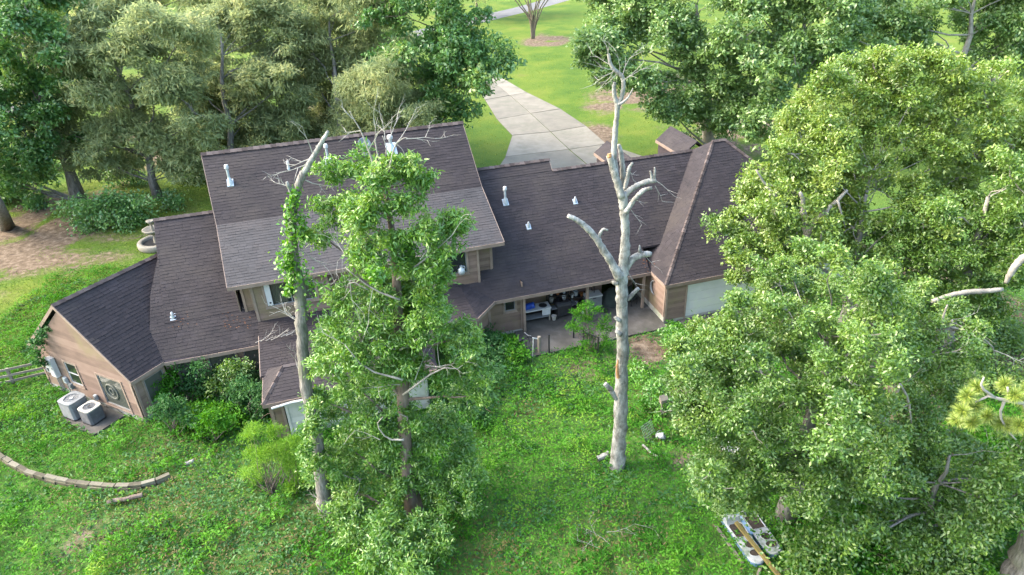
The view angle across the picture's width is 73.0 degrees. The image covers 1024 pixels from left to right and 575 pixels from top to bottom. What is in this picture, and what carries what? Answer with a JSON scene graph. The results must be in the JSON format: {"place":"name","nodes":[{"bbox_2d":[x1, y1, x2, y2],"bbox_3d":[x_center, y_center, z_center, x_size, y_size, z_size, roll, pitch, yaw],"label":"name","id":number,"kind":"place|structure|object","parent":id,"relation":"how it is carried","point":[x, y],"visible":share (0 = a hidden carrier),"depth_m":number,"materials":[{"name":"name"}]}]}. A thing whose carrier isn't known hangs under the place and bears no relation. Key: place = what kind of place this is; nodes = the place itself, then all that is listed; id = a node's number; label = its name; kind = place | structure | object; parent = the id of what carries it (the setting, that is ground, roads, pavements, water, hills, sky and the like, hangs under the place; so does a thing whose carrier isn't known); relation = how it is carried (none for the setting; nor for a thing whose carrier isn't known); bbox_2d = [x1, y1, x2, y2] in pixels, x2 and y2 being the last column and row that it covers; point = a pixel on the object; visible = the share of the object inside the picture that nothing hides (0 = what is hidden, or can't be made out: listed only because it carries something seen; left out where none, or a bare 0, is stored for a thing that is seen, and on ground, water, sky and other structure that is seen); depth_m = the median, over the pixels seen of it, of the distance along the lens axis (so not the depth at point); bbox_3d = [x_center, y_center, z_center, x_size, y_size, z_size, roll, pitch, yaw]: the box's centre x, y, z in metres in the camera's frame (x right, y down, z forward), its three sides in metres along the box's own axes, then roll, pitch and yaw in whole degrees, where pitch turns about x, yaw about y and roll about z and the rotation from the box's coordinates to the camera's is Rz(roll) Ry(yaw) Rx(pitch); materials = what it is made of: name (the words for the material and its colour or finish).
{"place":"outdoors","nodes":[
{"label":"outdoors","id":0,"kind":"place"},
{"bbox_2d":[6,0,567,112],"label":"road","id":1,"kind":"structure","parent":0,"point":[508,12],"depth_m":147.83,"materials":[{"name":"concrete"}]},
{"bbox_2d":[0,0,1023,574],"bbox_3d":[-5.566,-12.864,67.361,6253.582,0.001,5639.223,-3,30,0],"label":"ground","id":2,"kind":"structure","parent":0,"point":[554,28],"depth_m":33.55,"materials":[{"name":"green plant"}]},
{"bbox_2d":[0,80,26,230],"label":"sweetgum","id":3,"kind":"object","parent":2,"relation":"on","point":[7,223],"visible":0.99,"depth_m":52.29,"materials":[{"name":"green plant"}]},
{"bbox_2d":[0,363,45,383],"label":"rail fence","id":4,"kind":"object","parent":2,"relation":"on","point":[10,375],"visible":0.62,"depth_m":37.13,"materials":[{"name":"grey wood"}]},
{"bbox_2d":[0,0,102,212],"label":"sweetgum","id":5,"kind":"object","parent":2,"relation":"on","point":[16,179],"visible":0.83,"depth_m":54.02,"materials":[{"name":"green plant"}]},
{"bbox_2d":[2,2,113,61],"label":"roadside tree","id":6,"kind":"object","parent":2,"relation":"on","point":[63,14],"visible":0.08,"depth_m":93.16,"materials":[{"name":"green plant"}]},
{"bbox_2d":[0,451,169,490],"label":"retaining wall","id":7,"kind":"structure","parent":2,"relation":"on","point":[54,479],"depth_m":30.43,"materials":[{"name":"beige stone"}]},
{"bbox_2d":[61,400,124,435],"bbox_3d":[-20.981,6.511,34.564,2.850,0.140,1.680,13,33,25],"label":"concrete pad","id":8,"kind":"object","parent":2,"relation":"on","point":[112,416],"visible":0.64,"depth_m":34.17,"materials":[{"name":"grey concrete"}]},
{"bbox_2d":[57,391,87,421],"bbox_3d":[-21.825,5.898,34.527,0.982,1.024,0.982,11,33,23],"label":"air conditioner","id":9,"kind":"object","parent":8,"relation":"on","point":[70,403],"visible":0.95,"depth_m":34.21,"materials":[{"name":"white metal"}]},
{"bbox_2d":[77,400,105,425],"bbox_3d":[-20.711,6.177,34.109,0.832,0.870,0.832,11,33,23],"label":"air conditioner","id":10,"kind":"object","parent":8,"relation":"on","point":[91,412],"visible":1,"depth_m":33.89,"materials":[{"name":"white metal"}]},
{"bbox_2d":[42,182,160,237],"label":"shrub","id":11,"kind":"object","parent":2,"relation":"on","point":[127,206],"visible":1,"depth_m":54.05,"materials":[{"name":"green plant"}]},
{"bbox_2d":[0,178,212,465],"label":"lawn grass","id":12,"kind":"structure","parent":2,"relation":"on","point":[127,242],"depth_m":48.39,"materials":[{"name":"green plant"}]},
{"bbox_2d":[99,167,147,188],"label":"shrub","id":13,"kind":"object","parent":2,"relation":"on","point":[139,182],"visible":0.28,"depth_m":62.74,"materials":[{"name":"green plant"}]},
{"bbox_2d":[6,0,243,198],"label":"cedar","id":14,"kind":"object","parent":2,"relation":"on","point":[138,33],"visible":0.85,"depth_m":54.14,"materials":[{"name":"green plant"}]},
{"bbox_2d":[137,219,156,252],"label":"garden fountain","id":15,"kind":"object","parent":2,"relation":"on","point":[146,244],"visible":0.69,"depth_m":51.09,"materials":[{"name":"stone"}]},
{"bbox_2d":[150,366,184,402],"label":"overgrown shrub","id":16,"kind":"object","parent":2,"relation":"on","point":[166,382],"visible":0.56,"depth_m":34.43,"materials":[{"name":"green plant"}]},
{"bbox_2d":[152,187,192,213],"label":"shrub","id":17,"kind":"object","parent":2,"relation":"on","point":[173,202],"visible":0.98,"depth_m":57.42,"materials":[{"name":"green plant"}]},
{"bbox_2d":[159,379,189,404],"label":"overgrown shrub","id":18,"kind":"object","parent":2,"relation":"on","point":[177,392],"visible":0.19,"depth_m":35.18,"materials":[{"name":"green plant"}]},
{"bbox_2d":[146,392,203,435],"bbox_3d":[-15.806,5.934,32.763,3.191,2.549,1.884,4,30,11],"label":"overgrown shrub","id":19,"kind":"object","parent":2,"relation":"on","point":[166,407],"visible":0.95,"depth_m":32.43,"materials":[{"name":"green plant"}]},
{"bbox_2d":[61,0,312,150],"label":"cedar","id":20,"kind":"object","parent":2,"relation":"on","point":[179,4],"visible":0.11,"depth_m":67.79,"materials":[{"name":"green plant"}]},
{"bbox_2d":[167,356,217,400],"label":"overgrown shrub","id":21,"kind":"object","parent":2,"relation":"on","point":[192,384],"visible":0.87,"depth_m":34.79,"materials":[{"name":"green plant"}]},
{"bbox_2d":[170,397,257,435],"bbox_3d":[-14.527,6.183,33.445,4.269,1.403,2.413,-3,30,0],"label":"overgrown shrub","id":22,"kind":"object","parent":2,"relation":"on","point":[209,407],"visible":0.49,"depth_m":33.46,"materials":[{"name":"green plant"}]},
{"bbox_2d":[191,405,238,440],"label":"overgrown shrub","id":23,"kind":"object","parent":2,"relation":"on","point":[217,427],"visible":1,"depth_m":31.98,"materials":[{"name":"green plant"}]},
{"bbox_2d":[202,355,255,397],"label":"overgrown shrub","id":24,"kind":"object","parent":2,"relation":"on","point":[226,370],"visible":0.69,"depth_m":34.47,"materials":[{"name":"green plant"}]},
{"bbox_2d":[213,356,261,412],"bbox_3d":[-13.747,4.975,34.936,3.187,2.690,3.141,-3,30,0],"label":"overgrown shrub","id":25,"kind":"object","parent":2,"relation":"on","point":[253,375],"visible":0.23,"depth_m":34.89,"materials":[{"name":"green plant"}]},
{"bbox_2d":[165,0,323,168],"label":"cedar","id":26,"kind":"object","parent":2,"relation":"on","point":[274,64],"visible":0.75,"depth_m":59.61,"materials":[{"name":"green plant"}]},
{"bbox_2d":[222,372,269,421],"bbox_3d":[-12.310,5.169,33.425,3.793,2.940,2.034,9,32,19],"label":"overgrown shrub","id":27,"kind":"object","parent":2,"relation":"on","point":[242,393],"visible":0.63,"depth_m":33.43,"materials":[{"name":"green plant"}]},
{"bbox_2d":[240,377,286,427],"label":"overgrown shrub","id":28,"kind":"object","parent":2,"relation":"on","point":[260,416],"visible":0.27,"depth_m":33.54,"materials":[{"name":"green plant"}]},
{"bbox_2d":[234,419,306,493],"bbox_3d":[-10.191,6.931,28.914,3.783,4.209,2.179,-3,30,0],"label":"dog fennel","id":29,"kind":"object","parent":2,"relation":"on","point":[259,453],"visible":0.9,"depth_m":28.77,"materials":[{"name":"green plant"}]},
{"bbox_2d":[270,444,310,497],"bbox_3d":[-9.100,7.586,29.066,1.743,2.829,1.605,-10,31,-13],"label":"dog fennel","id":30,"kind":"object","parent":2,"relation":"on","point":[290,479],"visible":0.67,"depth_m":28.98,"materials":[{"name":"green plant"}]},
{"bbox_2d":[261,121,341,516],"bbox_3d":[-6.766,2.205,24.677,3.310,16.842,1.435,-3,30,0],"label":"vine wrapped snag","id":31,"kind":"object","parent":2,"relation":"on","point":[291,259],"visible":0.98,"depth_m":23.13,"materials":[{"name":"grey plant"}]},
{"bbox_2d":[269,0,425,141],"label":"cedar","id":32,"kind":"object","parent":2,"relation":"on","point":[343,52],"visible":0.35,"depth_m":61.25,"materials":[{"name":"green plant"}]},
{"bbox_2d":[317,41,449,136],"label":"cedar","id":33,"kind":"object","parent":2,"relation":"on","point":[359,87],"visible":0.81,"depth_m":55.96,"materials":[{"name":"green plant"}]},
{"bbox_2d":[291,91,512,574],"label":"willow oak","id":34,"kind":"object","parent":2,"relation":"on","point":[410,323],"visible":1,"depth_m":24.12,"materials":[{"name":"green plant"}]},
{"bbox_2d":[351,0,527,129],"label":"sweetgum","id":35,"kind":"object","parent":2,"relation":"on","point":[461,58],"visible":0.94,"depth_m":55.80,"materials":[{"name":"green plant"}]},
{"bbox_2d":[27,121,865,437],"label":"house","id":36,"kind":"structure","parent":2,"relation":"on","point":[207,275],"depth_m":37.89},
{"bbox_2d":[25,317,52,384],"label":"wall creeper","id":37,"kind":"object","parent":36,"relation":"attached to","point":[37,350],"depth_m":34.62,"materials":[{"name":"green plant"}]},
{"bbox_2d":[45,356,61,377],"bbox_3d":[-23.608,4.090,35.563,0.420,1.150,0.260,12,33,24],"label":"breaker panel","id":38,"kind":"object","parent":36,"relation":"attached to","point":[54,369],"visible":1,"depth_m":35.45,"materials":[{"name":"white metal"}]},
{"bbox_2d":[61,359,85,389],"bbox_3d":[-22.288,4.404,35.215,1.119,1.550,0.526,2,30,8],"label":"window","id":39,"kind":"structure","parent":36,"relation":"in","point":[71,369],"depth_m":35.23,"materials":[{"name":"glass"}]},
{"bbox_2d":[105,384,118,398],"bbox_3d":[-19.760,5.141,34.187,0.930,0.929,0.087,12,33,24],"label":"window ornament","id":40,"kind":"object","parent":36,"relation":"attached to","point":[109,394],"depth_m":34.15,"materials":[{"name":"grey metal"}]},
{"bbox_2d":[94,372,133,414],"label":"window","id":41,"kind":"structure","parent":36,"relation":"in","point":[122,403],"depth_m":34.21,"materials":[{"name":"paint"}]},
{"bbox_2d":[141,367,173,407],"bbox_3d":[-17.559,4.936,34.224,0.619,1.750,1.236,0,30,5],"label":"window","id":42,"kind":"structure","parent":36,"relation":"in","point":[155,376],"depth_m":34.04,"materials":[{"name":"glass"}]},
{"bbox_2d":[174,360,203,390],"bbox_3d":[-16.342,4.357,35.197,1.260,1.900,0.140,-10,31,-13],"label":"window","id":43,"kind":"structure","parent":36,"relation":"in","point":[184,371],"depth_m":35.08,"materials":[{"name":"paint"}]},
{"bbox_2d":[206,353,239,381],"bbox_3d":[-14.763,4.069,35.580,1.560,1.900,0.140,-10,31,-13],"label":"window","id":44,"kind":"structure","parent":36,"relation":"in","point":[213,360],"depth_m":35.36,"materials":[{"name":"paint"}]},
{"bbox_2d":[241,349,259,374],"bbox_3d":[-13.280,3.799,35.939,1.260,1.900,0.140,-10,31,-13],"label":"window","id":45,"kind":"structure","parent":36,"relation":"in","point":[250,354],"depth_m":35.79,"materials":[{"name":"paint"}]},
{"bbox_2d":[263,285,273,305],"bbox_3d":[-12.311,0.338,34.943,0.260,1.300,0.055,-10,31,-13],"label":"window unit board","id":46,"kind":"object","parent":36,"relation":"attached to","point":[268,295],"depth_m":34.95,"materials":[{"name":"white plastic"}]},
{"bbox_2d":[255,323,295,342],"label":"fallen branch","id":47,"kind":"object","parent":36,"relation":"on","point":[276,336],"visible":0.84,"depth_m":34.49,"materials":[{"name":"grey wood"}]},
{"bbox_2d":[271,399,302,409],"bbox_3d":[-10.156,5.271,31.274,1.413,0.250,0.152,-9,30,-12],"label":"loose gutter","id":48,"kind":"object","parent":36,"relation":"attached to","point":[287,403],"visible":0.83,"depth_m":31.23,"materials":[{"name":"white plastic"}]},
{"bbox_2d":[261,277,319,309],"bbox_3d":[-11.308,0.136,35.292,2.710,1.650,0.230,-10,31,-13],"label":"window","id":49,"kind":"structure","parent":36,"relation":"in","point":[275,289],"depth_m":35.35,"materials":[{"name":"glass"}]},
{"bbox_2d":[358,137,370,156],"bbox_3d":[-8.216,-7.793,38.637,0.598,1.116,0.744,3,30,10],"label":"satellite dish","id":50,"kind":"object","parent":36,"relation":"on","point":[362,140],"visible":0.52,"depth_m":38.59,"materials":[{"name":"grey metal"}]},
{"bbox_2d":[447,252,469,276],"bbox_3d":[-3.463,-1.293,37.195,2.310,1.650,0.230,-10,31,-13],"label":"window","id":51,"kind":"structure","parent":36,"relation":"in","point":[463,261],"depth_m":37.37,"materials":[{"name":"glass"}]},
{"bbox_2d":[503,301,517,314],"bbox_3d":[-0.123,1.056,38.879,0.860,0.850,0.140,-10,31,-13],"label":"window","id":52,"kind":"structure","parent":36,"relation":"in","point":[512,305],"depth_m":38.92,"materials":[{"name":"paint"}]},
{"bbox_2d":[526,301,550,320],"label":"potting bench","id":53,"kind":"object","parent":36,"relation":"on","point":[544,307],"visible":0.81,"depth_m":40.35,"materials":[{"name":"white plastic"}]},
{"bbox_2d":[526,302,534,309],"bbox_3d":[1.014,1.075,40.021,0.679,0.531,0.410,0,30,5],"label":"blue barrel","id":54,"kind":"object","parent":53,"relation":"on","point":[530,305],"visible":0.74,"depth_m":39.86,"materials":[{"name":"plastic"}]},
{"bbox_2d":[546,292,567,309],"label":"shelf unit","id":55,"kind":"object","parent":36,"relation":"on","point":[555,295],"visible":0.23,"depth_m":41.18,"materials":[{"name":"black paint"}]},
{"bbox_2d":[550,299,576,318],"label":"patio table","id":56,"kind":"object","parent":36,"relation":"on","point":[561,308],"visible":0.91,"depth_m":40.55,"materials":[{"name":"black paint"}]},
{"bbox_2d":[568,286,594,306],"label":"shelf unit","id":57,"kind":"object","parent":36,"relation":"on","point":[577,296],"visible":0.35,"depth_m":41.48,"materials":[{"name":"black paint"}]},
{"bbox_2d":[583,290,602,308],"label":"chest freezer","id":58,"kind":"object","parent":36,"relation":"on","point":[596,297],"visible":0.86,"depth_m":41.45,"materials":[{"name":"grey metal"}]},
{"bbox_2d":[602,287,615,307],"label":"covered heap","id":59,"kind":"object","parent":36,"relation":"on","point":[608,298],"visible":0.59,"depth_m":41.50,"materials":[{"name":"fabric"}]},
{"bbox_2d":[628,285,637,306],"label":"patio chair","id":60,"kind":"object","parent":36,"relation":"on","point":[630,291],"visible":0.54,"depth_m":41.66,"materials":[{"name":"fabric"}]},
{"bbox_2d":[683,274,758,318],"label":"garage door","id":61,"kind":"structure","parent":36,"relation":"in","point":[700,297],"depth_m":40.13,"materials":[{"name":"paint"}]},
{"bbox_2d":[427,365,507,429],"bbox_3d":[-1.815,5.098,34.189,3.899,1.580,4.272,16,35,30],"label":"overgrown shrub","id":62,"kind":"object","parent":2,"relation":"on","point":[482,410],"visible":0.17,"depth_m":33.40,"materials":[{"name":"green plant"}]},
{"bbox_2d":[456,322,512,370],"bbox_3d":[-1.605,3.147,37.491,2.691,1.687,4.688,-11,31,-15],"label":"overgrown shrub","id":63,"kind":"object","parent":2,"relation":"on","point":[489,353],"visible":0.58,"depth_m":36.74,"materials":[{"name":"green plant"}]},
{"bbox_2d":[0,263,1023,574],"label":"weeds","id":64,"kind":"object","parent":2,"relation":"on","point":[192,471],"visible":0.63,"depth_m":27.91,"materials":[{"name":"green plant"}]},
{"bbox_2d":[107,493,142,503],"bbox_3d":[-16.500,9.011,29.483,1.433,0.239,0.264,-8,30,-10],"label":"log","id":65,"kind":"object","parent":64,"relation":"on","point":[131,497],"visible":1,"depth_m":29.42,"materials":[{"name":"beige wood"}]},
{"bbox_2d":[0,277,1023,574],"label":"tall weeds","id":66,"kind":"object","parent":2,"relation":"on","point":[686,547],"visible":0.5,"depth_m":28.30,"materials":[{"name":"green plant"}]},
{"bbox_2d":[487,329,536,361],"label":"overgrown shrub","id":67,"kind":"object","parent":2,"relation":"on","point":[512,342],"visible":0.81,"depth_m":37.21,"materials":[{"name":"green plant"}]},
{"bbox_2d":[515,0,547,38],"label":"crape myrtle","id":68,"kind":"object","parent":2,"relation":"on","point":[531,18],"visible":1,"depth_m":117.07,"materials":[{"name":"brown plant"}]},
{"bbox_2d":[537,336,540,352],"bbox_3d":[1.479,3.142,37.627,0.178,1.150,0.178,-10,31,-13],"label":"wooden post","id":69,"kind":"object","parent":2,"relation":"on","point":[539,343],"visible":0.97,"depth_m":37.49,"materials":[{"name":"brown wood"}]},
{"bbox_2d":[562,299,615,352],"bbox_3d":[4.194,2.122,36.937,3.014,3.485,1.739,-3,30,0],"label":"sapling","id":70,"kind":"object","parent":2,"relation":"on","point":[587,316],"visible":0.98,"depth_m":36.78,"materials":[{"name":"green plant"}]},
{"bbox_2d":[583,328,598,354],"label":"fence gate","id":71,"kind":"structure","parent":2,"relation":"on","point":[593,340],"depth_m":37.40,"materials":[{"name":"black paint"}]},
{"bbox_2d":[596,451,609,461],"bbox_3d":[4.041,7.473,30.617,0.619,0.354,0.290,-16,32,-22],"label":"log","id":72,"kind":"object","parent":2,"relation":"on","point":[602,456],"visible":0.96,"depth_m":30.53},
{"bbox_2d":[571,0,645,56],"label":"water oak","id":73,"kind":"object","parent":2,"relation":"on","point":[592,2],"visible":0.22,"depth_m":86.61,"materials":[{"name":"green plant"}]},
{"bbox_2d":[570,513,656,550],"bbox_3d":[3.813,8.996,26.608,3.479,1.528,1.888,-7,30,-8],"label":"brush pile","id":74,"kind":"object","parent":2,"relation":"on","point":[600,536],"visible":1,"depth_m":26.44,"materials":[{"name":"brown wood"}]},
{"bbox_2d":[567,33,677,471],"bbox_3d":[4.066,0.147,26.034,4.065,18.713,1.301,-3,30,0],"label":"dead tree","id":75,"kind":"object","parent":2,"relation":"on","point":[620,273],"visible":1,"depth_m":25.16,"materials":[{"name":"grey wood"}]},
{"bbox_2d":[641,421,655,440],"bbox_3d":[6.237,6.566,31.618,0.760,0.710,0.360,-25,37,-34],"label":"wire panel","id":76,"kind":"object","parent":2,"relation":"on","point":[647,430],"visible":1,"depth_m":31.62,"materials":[{"name":"grey metal"}]},
{"bbox_2d":[628,356,672,417],"bbox_3d":[6.845,4.872,34.257,1.908,1.231,4.812,-3,30,0],"label":"overgrown shrub","id":77,"kind":"object","parent":2,"relation":"on","point":[657,386],"visible":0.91,"depth_m":33.75,"materials":[{"name":"green plant"}]},
{"bbox_2d":[659,394,668,417],"bbox_3d":[7.084,5.611,32.686,0.400,1.385,0.400,-11,31,-15],"label":"birdhouse","id":78,"kind":"object","parent":2,"relation":"on","point":[663,399],"visible":0.92,"depth_m":32.35,"materials":[{"name":"white wood"}]},
{"bbox_2d":[565,0,773,148],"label":"water oak","id":79,"kind":"object","parent":2,"relation":"on","point":[679,24],"visible":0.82,"depth_m":58.73,"materials":[{"name":"green plant"}]},
{"bbox_2d":[655,322,699,350],"bbox_3d":[9.004,2.567,37.627,2.454,1.927,2.236,-3,30,0],"label":"fallen vine mound","id":80,"kind":"object","parent":2,"relation":"on","point":[669,331],"visible":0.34,"depth_m":37.27,"materials":[{"name":"green plant"}]},
{"bbox_2d":[714,525,743,564],"bbox_3d":[8.287,9.802,26.480,0.100,0.080,1.928,-11,31,-14],"label":"plank","id":81,"kind":"object","parent":2,"relation":"on","point":[720,531],"visible":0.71,"depth_m":26.42,"materials":[{"name":"grey wood"}]},
{"bbox_2d":[720,511,781,566],"bbox_3d":[9.176,9.429,26.559,1.478,0.567,2.634,-9,30,-12],"label":"pedal boat","id":82,"kind":"object","parent":2,"relation":"on","point":[751,554],"visible":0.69,"depth_m":26.38,"materials":[{"name":"white plastic"}]},
{"bbox_2d":[734,521,780,574],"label":"mossy beam","id":83,"kind":"structure","parent":82,"relation":"on","point":[751,542],"depth_m":25.54,"materials":[{"name":"wood"}]},
{"bbox_2d":[705,0,900,152],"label":"water oak","id":84,"kind":"object","parent":2,"relation":"on","point":[809,48],"visible":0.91,"depth_m":54.92,"materials":[{"name":"green plant"}]},
{"bbox_2d":[738,506,872,574],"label":"thicket","id":85,"kind":"object","parent":2,"relation":"on","point":[806,557],"visible":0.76,"depth_m":24.56,"materials":[{"name":"green plant"}]},
{"bbox_2d":[652,235,1022,527],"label":"live oak","id":86,"kind":"object","parent":2,"relation":"on","point":[843,426],"visible":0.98,"depth_m":22.51,"materials":[{"name":"green plant"}]},
{"bbox_2d":[767,492,922,574],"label":"thicket","id":87,"kind":"object","parent":2,"relation":"on","point":[860,549],"visible":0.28,"depth_m":25.16,"materials":[{"name":"green plant"}]},
{"bbox_2d":[698,41,1023,342],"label":"live oak","id":88,"kind":"object","parent":2,"relation":"on","point":[834,167],"visible":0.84,"depth_m":32.63,"materials":[{"name":"green plant"}]},
{"bbox_2d":[811,467,943,569],"bbox_3d":[14.210,8.379,26.734,5.314,2.068,6.073,20,37,34],"label":"thicket","id":89,"kind":"object","parent":2,"relation":"on","point":[885,537],"visible":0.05,"depth_m":25.74,"materials":[{"name":"green plant"}]},
{"bbox_2d":[839,499,985,574],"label":"thicket","id":90,"kind":"object","parent":2,"relation":"on","point":[910,568],"visible":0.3,"depth_m":24.61,"materials":[{"name":"green plant"}]},
{"bbox_2d":[812,424,1023,566],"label":"live oak","id":91,"kind":"object","parent":2,"relation":"on","point":[957,522],"visible":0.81,"depth_m":23.66,"materials":[{"name":"green plant"}]},
{"bbox_2d":[828,0,1023,105],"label":"water oak","id":92,"kind":"object","parent":2,"relation":"on","point":[1005,20],"visible":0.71,"depth_m":62.17,"materials":[{"name":"green plant"}]},
{"bbox_2d":[834,143,1023,354],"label":"live oak","id":93,"kind":"object","parent":2,"relation":"on","point":[1001,215],"visible":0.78,"depth_m":31.97,"materials":[{"name":"green plant"}]},
{"bbox_2d":[869,498,1010,574],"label":"thicket","id":94,"kind":"object","parent":2,"relation":"on","point":[956,572],"visible":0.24,"depth_m":24.53,"materials":[{"name":"green plant"}]},
{"bbox_2d":[899,433,1022,548],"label":"thicket","id":95,"kind":"object","parent":2,"relation":"on","point":[960,468],"visible":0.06,"depth_m":27.68,"materials":[{"name":"green plant"}]},
{"bbox_2d":[935,292,1023,366],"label":"thicket","id":96,"kind":"object","parent":2,"relation":"on","point":[1011,328],"visible":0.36,"depth_m":36.43,"materials":[{"name":"green plant"}]},
{"bbox_2d":[942,330,1023,403],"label":"thicket","id":97,"kind":"object","parent":2,"relation":"on","point":[1000,370],"visible":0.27,"depth_m":33.91,"materials":[{"name":"green plant"}]},
{"bbox_2d":[944,387,1023,472],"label":"thicket","id":98,"kind":"object","parent":2,"relation":"on","point":[982,428],"visible":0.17,"depth_m":30.22,"materials":[{"name":"green plant"}]},
{"bbox_2d":[945,376,1023,574],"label":"pine tree","id":99,"kind":"object","parent":2,"relation":"on","point":[1013,564],"visible":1,"depth_m":16.97,"materials":[{"name":"green plant"}]},
{"bbox_2d":[1004,254,1023,283],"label":"leaning dead tree","id":100,"kind":"object","parent":2,"relation":"on","point":[1017,263],"visible":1,"depth_m":28.76,"materials":[{"name":"white wood"}]},
{"bbox_2d":[484,78,640,168],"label":"driveway","id":101,"kind":"structure","parent":0,"point":[523,117],"depth_m":72.85,"materials":[{"name":"concrete"}]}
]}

